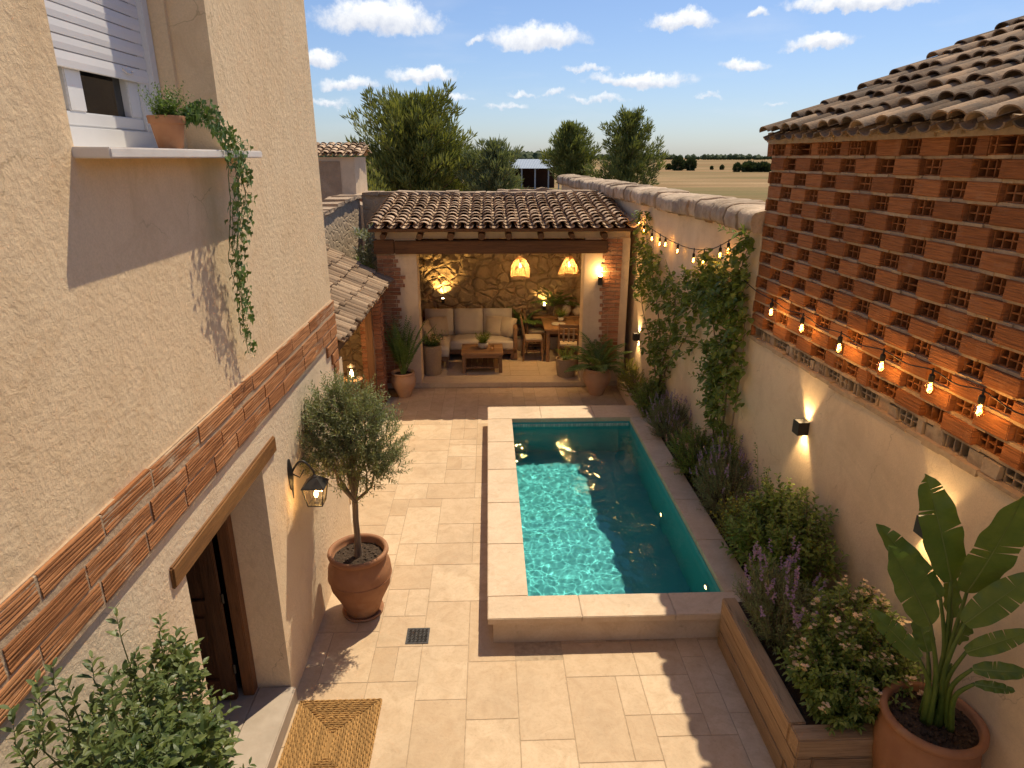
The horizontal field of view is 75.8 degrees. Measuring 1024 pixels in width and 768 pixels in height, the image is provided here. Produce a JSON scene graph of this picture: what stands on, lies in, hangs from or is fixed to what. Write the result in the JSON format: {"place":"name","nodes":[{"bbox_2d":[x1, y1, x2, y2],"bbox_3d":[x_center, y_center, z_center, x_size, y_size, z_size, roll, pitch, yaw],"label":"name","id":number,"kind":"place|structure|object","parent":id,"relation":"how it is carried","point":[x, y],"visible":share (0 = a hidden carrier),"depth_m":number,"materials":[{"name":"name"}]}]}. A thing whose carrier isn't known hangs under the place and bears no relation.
{"place":"outdoors","nodes":[
{"label":"outdoors","id":0,"kind":"place"},
{"bbox_2d":[322,196,365,252],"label":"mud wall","id":1,"kind":"structure","parent":0,"point":[361,208],"depth_m":16.67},
{"bbox_2d":[317,142,381,201],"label":"farm building","id":2,"kind":"structure","parent":0,"point":[343,175],"depth_m":19.92,"materials":[{"name":"paint"}]},
{"bbox_2d":[294,367,415,557],"bbox_3d":[-1.460,0.774,5.929,1.209,1.908,0.960,-1,19,-2],"label":"olive tree","id":3,"kind":"object","parent":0,"point":[363,454],"visible":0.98,"depth_m":5.72,"materials":[{"name":"green plant"}]},
{"bbox_2d":[350,397,397,522],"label":"shed floor","id":4,"kind":"structure","parent":0,"point":[393,400],"depth_m":11.22,"materials":[{"name":"stone"}]},
{"bbox_2d":[344,376,363,425],"bbox_3d":[-2.521,0.342,10.505,0.330,0.901,0.330,-1,19,-2],"label":"side table","id":5,"kind":"object","parent":4,"relation":"on","point":[360,379],"visible":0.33,"depth_m":10.37,"materials":[{"name":"brown wood"}]},
{"bbox_2d":[347,364,355,379],"bbox_3d":[-2.521,-0.199,10.319,0.150,0.238,0.150,-1,19,-2],"label":"table lamp","id":6,"kind":"object","parent":5,"relation":"on","point":[350,366],"visible":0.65,"depth_m":10.30,"materials":[{"name":"black metal"}]},
{"bbox_2d":[274,386,775,767],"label":"patio","id":7,"kind":"structure","parent":0,"point":[460,689],"depth_m":5.72,"materials":[{"name":"stone"}]},
{"bbox_2d":[0,605,256,767],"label":"laurel shrub","id":8,"kind":"object","parent":7,"relation":"on","point":[194,733],"visible":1,"depth_m":2.40,"materials":[{"name":"green plant"}]},
{"bbox_2d":[277,698,381,767],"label":"doormat","id":9,"kind":"object","parent":7,"relation":"on","point":[338,733],"visible":1,"depth_m":5.04,"materials":[{"name":"wicker"}]},
{"bbox_2d":[342,601,383,622],"bbox_3d":[-1.456,2.201,6.444,0.400,0.034,0.400,-1,19,-2],"label":"plant saucer","id":10,"kind":"object","parent":7,"relation":"on","point":[349,618],"visible":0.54,"depth_m":6.32,"materials":[{"name":"ceramic"}]},
{"bbox_2d":[327,533,391,618],"bbox_3d":[-1.456,1.886,6.335,0.606,0.700,0.606,-1,19,-2],"label":"terracotta jar","id":11,"kind":"object","parent":10,"relation":"on","point":[359,586],"visible":0.94,"depth_m":6.15,"materials":[{"name":"ceramic"}]},
{"bbox_2d":[391,368,415,397],"bbox_3d":[-1.998,-0.005,12.151,0.457,0.480,0.457,-1,19,-2],"label":"plant pot","id":12,"kind":"object","parent":7,"relation":"on","point":[403,385],"visible":0.94,"depth_m":12.00,"materials":[{"name":"ceramic"}]},
{"bbox_2d":[384,314,436,374],"bbox_3d":[-1.984,-0.710,11.906,1.062,1.133,0.757,11,22,28],"label":"palm","id":13,"kind":"object","parent":12,"relation":"in","point":[399,344],"visible":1,"depth_m":11.91,"materials":[{"name":"green plant"}]},
{"bbox_2d":[405,628,429,643],"bbox_3d":[-0.873,2.334,6.098,0.210,0.006,0.210,-1,19,-2],"label":"drain grate","id":14,"kind":"object","parent":7,"relation":"on","point":[417,635],"visible":1,"depth_m":6.09,"materials":[{"name":"grey metal"}]},
{"bbox_2d":[367,192,638,387],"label":"pavilion","id":15,"kind":"structure","parent":7,"relation":"on","point":[458,251],"depth_m":12.44,"materials":[{"name":"stone"}]},
{"bbox_2d":[423,342,441,375],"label":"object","id":16,"kind":"object","parent":15,"relation":"on","point":[432,357],"visible":0.8,"depth_m":12.96,"materials":[{"name":"beige ceramic"}]},
{"bbox_2d":[422,328,444,346],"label":"basket plant","id":17,"kind":"object","parent":16,"relation":"in","point":[437,339],"visible":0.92,"depth_m":12.96,"materials":[{"name":"green plant"}]},
{"bbox_2d":[421,308,516,367],"bbox_3d":[-0.951,-1.021,14.051,2.120,0.969,1.480,-1,19,-2],"label":"corner sofa","id":18,"kind":"object","parent":15,"relation":"on","point":[465,325],"visible":0.57,"depth_m":14.38,"materials":[{"name":"beige fabric"}]},
{"bbox_2d":[422,320,433,340],"bbox_3d":[-1.797,-1.110,13.894,0.229,0.418,0.420,4,20,13],"label":"cushion","id":19,"kind":"object","parent":18,"relation":"on","point":[427,327],"visible":0.49,"depth_m":13.80,"materials":[{"name":"fabric"}]},
{"bbox_2d":[427,316,448,336],"bbox_3d":[-1.601,-1.243,14.279,0.420,0.418,0.229,-8,20,-21],"label":"cushion","id":20,"kind":"object","parent":18,"relation":"on","point":[441,326],"visible":0.67,"depth_m":14.23,"materials":[{"name":"fabric"}]},
{"bbox_2d":[485,316,502,335],"bbox_3d":[-0.363,-1.267,14.348,0.420,0.418,0.229,4,19,12],"label":"cushion","id":21,"kind":"object","parent":18,"relation":"on","point":[493,323],"visible":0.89,"depth_m":14.29,"materials":[{"name":"fabric"}]},
{"bbox_2d":[500,317,516,337],"bbox_3d":[-0.120,-1.237,14.261,0.420,0.418,0.229,12,22,30],"label":"cushion","id":22,"kind":"object","parent":18,"relation":"on","point":[506,326],"visible":0.88,"depth_m":14.18,"materials":[{"name":"fabric"}]},
{"bbox_2d":[461,343,502,372],"bbox_3d":[-0.606,-0.529,13.476,0.842,0.415,0.747,-1,19,-2],"label":"coffee table","id":23,"kind":"object","parent":15,"relation":"on","point":[471,354],"visible":0.97,"depth_m":13.27,"materials":[{"name":"brown wood"}]},
{"bbox_2d":[475,330,491,348],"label":"bowl plant","id":24,"kind":"object","parent":23,"relation":"on","point":[483,343],"visible":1,"depth_m":13.35,"materials":[{"name":"green plant"}]},
{"bbox_2d":[511,238,529,278],"bbox_3d":[0.161,-2.620,12.862,0.388,1.079,0.388,-1,19,-2],"label":"pendant lamp","id":25,"kind":"object","parent":15,"relation":"hanging from","point":[519,260],"visible":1,"depth_m":12.88,"materials":[{"name":"wicker"}]},
{"bbox_2d":[509,307,542,350],"bbox_3d":[0.266,-1.212,14.620,1.020,0.958,1.070,-1,19,-2],"label":"indoor palm","id":26,"kind":"object","parent":15,"relation":"on","point":[520,337],"visible":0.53,"depth_m":14.60,"materials":[{"name":"plant"}]},
{"bbox_2d":[520,314,543,361],"bbox_3d":[0.413,-0.994,14.015,0.496,0.945,0.440,-1,19,-2],"label":"dining chair","id":27,"kind":"object","parent":15,"relation":"on","point":[532,337],"visible":1,"depth_m":13.90,"materials":[{"name":"brown wood"}]},
{"bbox_2d":[521,308,545,353],"bbox_3d":[0.473,-1.190,14.581,0.496,0.945,0.440,-2,19,-7],"label":"dining chair","id":28,"kind":"object","parent":15,"relation":"on","point":[531,330],"visible":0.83,"depth_m":14.46,"materials":[{"name":"brown wood"}]},
{"bbox_2d":[532,288,579,348],"bbox_3d":[0.923,-1.490,14.761,1.205,1.393,0.911,10,21,26],"label":"indoor palm","id":29,"kind":"object","parent":15,"relation":"on","point":[553,342],"visible":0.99,"depth_m":14.62,"materials":[{"name":"plant"}]},
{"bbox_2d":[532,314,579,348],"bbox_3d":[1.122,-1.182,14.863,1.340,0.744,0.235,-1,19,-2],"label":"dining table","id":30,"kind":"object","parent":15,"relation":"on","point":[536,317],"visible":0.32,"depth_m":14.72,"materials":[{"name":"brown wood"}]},
{"bbox_2d":[562,300,570,315],"bbox_3d":[1.222,-1.697,14.691,0.200,0.340,0.200,-1,19,-2],"label":"crock","id":31,"kind":"object","parent":30,"relation":"on","point":[565,307],"visible":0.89,"depth_m":14.62,"materials":[{"name":"ceramic"}]},
{"bbox_2d":[572,305,579,315],"bbox_3d":[1.482,-1.643,14.719,0.260,0.220,0.260,-1,19,-2],"label":"crock","id":32,"kind":"object","parent":30,"relation":"on","point":[576,311],"visible":0.66,"depth_m":14.63,"materials":[{"name":"ceramic"}]},
{"bbox_2d":[541,318,579,361],"bbox_3d":[1.102,-0.981,14.309,0.877,0.725,1.102,-1,19,-2],"label":"dining table","id":33,"kind":"object","parent":15,"relation":"on","point":[549,328],"visible":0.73,"depth_m":13.92,"materials":[{"name":"brown wood"}]},
{"bbox_2d":[551,322,564,325],"bbox_3d":[0.989,-1.276,14.013,0.300,0.026,0.300,-1,19,-2],"label":"plate","id":34,"kind":"object","parent":33,"relation":"on","point":[555,323],"visible":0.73,"depth_m":14.06,"materials":[{"name":"ceramic"}]},
{"bbox_2d":[556,306,567,321],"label":"table plant","id":35,"kind":"object","parent":33,"relation":"on","point":[560,318],"visible":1,"depth_m":14.26,"materials":[{"name":"green plant"}]},
{"bbox_2d":[556,355,576,377],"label":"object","id":36,"kind":"object","parent":15,"relation":"on","point":[562,365],"visible":0.76,"depth_m":12.89,"materials":[{"name":"beige ceramic"}]},
{"bbox_2d":[557,344,576,359],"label":"basket plant","id":37,"kind":"object","parent":36,"relation":"in","point":[563,354],"visible":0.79,"depth_m":12.90,"materials":[{"name":"green plant"}]},
{"bbox_2d":[557,324,578,364],"bbox_3d":[1.164,-0.827,13.531,0.440,0.945,0.496,2,19,6],"label":"dining chair","id":38,"kind":"object","parent":15,"relation":"on","point":[563,342],"visible":0.7,"depth_m":13.29,"materials":[{"name":"brown wood"}]},
{"bbox_2d":[558,253,579,276],"bbox_3d":[1.130,-2.650,12.887,0.438,1.039,0.438,-1,19,-2],"label":"pendant lamp","id":39,"kind":"object","parent":15,"relation":"hanging from","point":[569,269],"visible":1,"depth_m":12.90,"materials":[{"name":"wicker"}]},
{"bbox_2d":[598,273,602,284],"bbox_3d":[1.616,-1.920,12.036,0.090,0.216,0.112,-1,19,-2],"label":"pillar lamp","id":40,"kind":"object","parent":15,"relation":"attached to","point":[600,279],"visible":1,"depth_m":11.99,"materials":[{"name":"black metal"}]},
{"bbox_2d":[583,364,610,395],"bbox_3d":[1.580,-0.064,12.262,0.521,0.520,0.521,-1,19,-2],"label":"plant pot","id":41,"kind":"object","parent":7,"relation":"on","point":[596,383],"visible":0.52,"depth_m":12.07,"materials":[{"name":"ceramic"}]},
{"bbox_2d":[560,331,631,374],"bbox_3d":[1.514,-0.542,12.059,1.366,0.672,1.219,13,23,33],"label":"fern palm","id":42,"kind":"object","parent":41,"relation":"in","point":[595,356],"visible":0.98,"depth_m":12.17,"materials":[{"name":"green plant"}]},
{"bbox_2d":[488,405,754,642],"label":"swimming pool","id":43,"kind":"structure","parent":7,"relation":"in","point":[516,613],"depth_m":6.51,"materials":[{"name":"stone"}]},
{"bbox_2d":[513,425,716,595],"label":"pool water","id":44,"kind":"structure","parent":43,"relation":"in","point":[598,514],"depth_m":7.73,"materials":[{"name":"teal liquid"}]},
{"bbox_2d":[617,375,636,404],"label":"bed kerb","id":45,"kind":"structure","parent":7,"relation":"on","point":[628,400],"depth_m":11.94,"materials":[{"name":"stone"}]},
{"bbox_2d":[717,598,873,767],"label":"timber planter","id":46,"kind":"object","parent":7,"relation":"on","point":[793,734],"visible":0.38,"depth_m":4.83,"materials":[{"name":"brown wood"}]},
{"bbox_2d":[731,536,828,657],"bbox_3d":[2.176,1.763,5.341,0.728,0.830,0.948,-1,19,-2],"label":"lavender","id":47,"kind":"object","parent":46,"relation":"on","point":[771,603],"visible":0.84,"depth_m":5.33,"materials":[{"name":"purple plant"}]},
{"bbox_2d":[774,575,932,735],"bbox_3d":[2.475,1.999,4.822,1.011,0.962,1.092,-1,19,-2],"label":"white flower bush","id":48,"kind":"object","parent":46,"relation":"in","point":[848,671],"visible":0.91,"depth_m":4.66,"materials":[{"name":"green plant"}]},
{"bbox_2d":[872,680,989,767],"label":"terracotta pot","id":49,"kind":"object","parent":7,"relation":"on","point":[904,737],"visible":0.75,"depth_m":4.17,"materials":[{"name":"ceramic"}]},
{"bbox_2d":[868,474,1023,732],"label":"bird of paradise","id":50,"kind":"object","parent":49,"relation":"on","point":[909,567],"visible":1,"depth_m":3.89,"materials":[{"name":"green plant"}]},
{"bbox_2d":[497,187,555,191],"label":"mud wall","id":51,"kind":"structure","parent":0,"point":[541,189],"depth_m":21.06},
{"bbox_2d":[509,159,558,189],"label":"metal barn","id":52,"kind":"structure","parent":0,"point":[535,173],"depth_m":94.02,"materials":[{"name":"metal"}]},
{"bbox_2d":[366,158,771,396],"bbox_3d":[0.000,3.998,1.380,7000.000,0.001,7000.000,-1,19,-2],"label":"ground","id":53,"kind":"structure","parent":0,"point":[703,178],"depth_m":125.21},
{"bbox_2d":[0,0,351,767],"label":"house","id":54,"kind":"structure","parent":53,"relation":"on","point":[150,424],"depth_m":3.40,"materials":[{"name":"paint"}]},
{"bbox_2d":[44,0,160,147],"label":"window","id":55,"kind":"structure","parent":54,"relation":"in","point":[103,49],"depth_m":3.45,"materials":[{"name":"plastic"}]},
{"bbox_2d":[146,115,185,148],"bbox_3d":[-1.852,-1.355,3.550,0.192,0.170,0.192,-1,19,-2],"label":"flower pot","id":56,"kind":"object","parent":54,"relation":"on","point":[168,131],"visible":0.89,"depth_m":3.49,"materials":[{"name":"ceramic"}]},
{"bbox_2d":[137,80,257,355],"bbox_3d":[-1.724,-0.884,3.888,0.371,1.651,0.686,17,25,40],"label":"trailing ivy","id":57,"kind":"object","parent":56,"relation":"in","point":[193,113],"visible":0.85,"depth_m":3.84,"materials":[{"name":"green plant"}]},
{"bbox_2d":[186,540,238,699],"bbox_3d":[-2.572,1.615,4.877,0.862,1.835,0.044,-1,19,-2],"label":"door","id":58,"kind":"structure","parent":54,"relation":"in","point":[206,597],"depth_m":4.94,"materials":[{"name":"brown wood"}]},
{"bbox_2d":[287,459,328,506],"bbox_3d":[-1.662,0.795,5.369,0.290,0.406,0.188,-1,19,-2],"label":"wall lantern","id":59,"kind":"object","parent":54,"relation":"attached to","point":[314,482],"depth_m":5.33,"materials":[{"name":"black metal"}]},
{"bbox_2d":[322,194,363,261],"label":"rubble wall","id":60,"kind":"structure","parent":53,"relation":"on","point":[342,215],"depth_m":12.99,"materials":[{"name":"grey stone"}]},
{"bbox_2d":[326,244,393,503],"bbox_3d":[-3.020,-0.563,9.603,2.028,3.203,5.080,-1,19,-2],"label":"lean to","id":61,"kind":"object","parent":53,"relation":"on","point":[357,289],"visible":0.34,"depth_m":10.94,"materials":[{"name":"ceramic"}]},
{"bbox_2d":[349,222,377,271],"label":"silver shrub","id":62,"kind":"object","parent":53,"relation":"on","point":[368,257],"visible":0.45,"depth_m":12.26,"materials":[{"name":"green plant"}]},
{"bbox_2d":[352,255,376,271],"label":"green shrub","id":63,"kind":"object","parent":53,"relation":"on","point":[370,266],"visible":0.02,"depth_m":11.92,"materials":[{"name":"green plant"}]},
{"bbox_2d":[366,165,390,190],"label":"green bush","id":64,"kind":"object","parent":53,"relation":"on","point":[371,181],"visible":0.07,"depth_m":24.30,"materials":[{"name":"green plant"}]},
{"bbox_2d":[340,79,483,191],"bbox_3d":[-4.371,-9.185,28.341,6.482,7.285,5.689,-1,19,-2],"label":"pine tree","id":65,"kind":"object","parent":53,"relation":"on","point":[418,140],"visible":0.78,"depth_m":26.97,"materials":[{"name":"green plant"}]},
{"bbox_2d":[428,144,481,189],"bbox_3d":[-2.289,-8.429,29.661,2.717,4.982,3.666,12,22,31],"label":"tree","id":66,"kind":"object","parent":53,"relation":"on","point":[456,183],"visible":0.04,"depth_m":28.70,"materials":[{"name":"green plant"}]},
{"bbox_2d":[362,190,600,269],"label":"back wall","id":67,"kind":"structure","parent":53,"relation":"on","point":[372,201],"depth_m":14.41,"materials":[{"name":"beige paint"}]},
{"bbox_2d":[454,134,530,191],"bbox_3d":[-0.675,-7.601,27.081,3.526,5.116,2.588,-1,19,-2],"label":"olive grey tree","id":68,"kind":"object","parent":53,"relation":"on","point":[497,169],"visible":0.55,"depth_m":26.36,"materials":[{"name":"green plant"}]},
{"bbox_2d":[318,150,771,160],"bbox_3d":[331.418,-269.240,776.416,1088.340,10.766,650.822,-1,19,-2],"label":"woodland","id":69,"kind":"object","parent":53,"relation":"on","point":[532,155],"visible":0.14,"depth_m":1024.16,"materials":[{"name":"green plant"}]},
{"bbox_2d":[539,119,602,183],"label":"pine tree","id":70,"kind":"object","parent":53,"relation":"on","point":[572,151],"visible":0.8,"depth_m":67.32,"materials":[{"name":"green plant"}]},
{"bbox_2d":[581,104,670,185],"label":"pine tree","id":71,"kind":"object","parent":53,"relation":"on","point":[628,154],"visible":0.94,"depth_m":63.77,"materials":[{"name":"green plant"}]},
{"bbox_2d":[665,163,671,169],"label":"plain tree","id":72,"kind":"object","parent":53,"relation":"on","point":[668,166],"visible":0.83,"depth_m":228.76,"materials":[{"name":"green plant"}]},
{"bbox_2d":[671,155,684,170],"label":"plain tree","id":73,"kind":"object","parent":53,"relation":"on","point":[677,162],"visible":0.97,"depth_m":215.69,"materials":[{"name":"green plant"}]},
{"bbox_2d":[684,157,696,170],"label":"plain tree","id":74,"kind":"object","parent":53,"relation":"on","point":[690,164],"visible":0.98,"depth_m":215.93,"materials":[{"name":"green plant"}]},
{"bbox_2d":[732,162,740,171],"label":"plain tree","id":75,"kind":"object","parent":53,"relation":"on","point":[736,167],"visible":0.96,"depth_m":195.74,"materials":[{"name":"green plant"}]},
{"bbox_2d":[740,160,758,171],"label":"plain tree","id":76,"kind":"object","parent":53,"relation":"on","point":[749,166],"visible":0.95,"depth_m":195.25,"materials":[{"name":"green plant"}]},
{"bbox_2d":[756,161,770,171],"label":"plain tree","id":77,"kind":"object","parent":53,"relation":"on","point":[765,166],"visible":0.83,"depth_m":195.03,"materials":[{"name":"green plant"}]},
{"bbox_2d":[557,174,1023,767],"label":"garden wall","id":78,"kind":"structure","parent":53,"relation":"on","point":[861,464],"depth_m":5.97,"materials":[{"name":"paint"}]},
{"bbox_2d":[632,332,639,340],"bbox_3d":[2.267,-0.865,12.007,0.110,0.130,0.110,-2,19,-5],"label":"wall sconce","id":79,"kind":"object","parent":78,"relation":"attached to","point":[635,336],"depth_m":11.97,"materials":[{"name":"black metal"}]},
{"bbox_2d":[630,210,699,399],"bbox_3d":[2.283,-1.059,10.363,0.415,3.075,3.223,-2,19,-5],"label":"climbing vine","id":80,"kind":"object","parent":78,"relation":"attached to","point":[654,344],"visible":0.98,"depth_m":10.33,"materials":[{"name":"green plant"}]},
{"bbox_2d":[639,217,737,262],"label":"string lights","id":81,"kind":"object","parent":78,"relation":"hanging from","point":[720,248],"visible":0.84,"depth_m":9.01,"materials":[{"name":"black"}]},
{"bbox_2d":[675,223,755,469],"bbox_3d":[2.446,-0.466,8.367,0.495,3.226,2.204,-1,19,-2],"label":"climbing vine","id":82,"kind":"object","parent":78,"relation":"attached to","point":[714,303],"visible":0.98,"depth_m":7.84,"materials":[{"name":"green plant"}]},
{"bbox_2d":[792,419,809,435],"bbox_3d":[2.761,0.412,6.284,0.110,0.130,0.110,-2,19,-5],"label":"wall sconce","id":83,"kind":"object","parent":78,"relation":"attached to","point":[800,427],"depth_m":6.25,"materials":[{"name":"black metal"}]},
{"bbox_2d":[750,15,1023,493],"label":"brick outbuilding","id":84,"kind":"structure","parent":78,"relation":"on","point":[894,216],"depth_m":4.86,"materials":[{"name":"weathered clay roof tile"},{"name":"orange-red brick"}]},
{"bbox_2d":[744,280,1023,415],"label":"string lights","id":85,"kind":"object","parent":84,"relation":"attached to","point":[981,397],"visible":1,"depth_m":4.67,"materials":[{"name":"black"}]},
{"bbox_2d":[913,514,930,538],"bbox_3d":[2.911,1.001,4.609,0.110,0.130,0.110,-2,19,-5],"label":"wall sconce","id":86,"kind":"object","parent":78,"relation":"attached to","point":[917,530],"depth_m":4.63,"materials":[{"name":"black metal"}]},
{"bbox_2d":[304,0,1023,157],"label":"sky","id":87,"kind":"structure","parent":0,"point":[708,74],"materials":[{"name":"blue"}]},
{"bbox_2d":[628,376,809,596],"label":"bed soil","id":88,"kind":"structure","parent":0,"point":[699,497],"depth_m":8.09,"materials":[{"name":"brown soil"}]},
{"bbox_2d":[616,358,648,398],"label":"flowering shrub","id":89,"kind":"object","parent":88,"relation":"on","point":[626,378],"visible":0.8,"depth_m":11.61,"materials":[{"name":"green plant"}]},
{"bbox_2d":[629,374,669,421],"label":"green shrub","id":90,"kind":"object","parent":88,"relation":"on","point":[644,393],"visible":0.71,"depth_m":10.51,"materials":[{"name":"green plant"}]},
{"bbox_2d":[641,390,691,443],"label":"lavender","id":91,"kind":"object","parent":88,"relation":"on","point":[674,412],"visible":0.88,"depth_m":9.52,"materials":[{"name":"green plant"}]},
{"bbox_2d":[665,422,725,486],"bbox_3d":[2.365,0.942,8.465,0.748,0.807,1.221,-1,19,-2],"label":"green shrub","id":92,"kind":"object","parent":88,"relation":"on","point":[687,451],"visible":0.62,"depth_m":8.45,"materials":[{"name":"green plant"}]},
{"bbox_2d":[689,424,761,525],"bbox_3d":[2.455,1.100,7.608,0.802,1.084,1.126,-1,19,-2],"label":"lavender","id":93,"kind":"object","parent":88,"relation":"on","point":[712,476],"visible":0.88,"depth_m":7.59,"materials":[{"name":"green plant"}]},
{"bbox_2d":[709,490,753,548],"bbox_3d":[2.388,1.468,6.900,0.629,0.695,0.673,-14,23,-34],"label":"spurge","id":94,"kind":"object","parent":88,"relation":"on","point":[738,511],"visible":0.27,"depth_m":6.92,"materials":[{"name":"green plant"}]},
{"bbox_2d":[721,421,742,496],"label":"leafy shoots","id":95,"kind":"object","parent":88,"relation":"on","point":[733,452],"visible":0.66,"depth_m":7.71,"materials":[{"name":"green plant"}]},
{"bbox_2d":[751,442,776,509],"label":"leafy shoots","id":96,"kind":"object","parent":88,"relation":"on","point":[765,476],"visible":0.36,"depth_m":7.07,"materials":[{"name":"green plant"}]},
{"bbox_2d":[719,473,849,611],"bbox_3d":[2.538,1.458,6.122,0.887,1.192,1.596,-1,19,-2],"label":"glossy shrub","id":97,"kind":"object","parent":88,"relation":"on","point":[777,521],"visible":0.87,"depth_m":5.96,"materials":[{"name":"green plant"}]}
]}

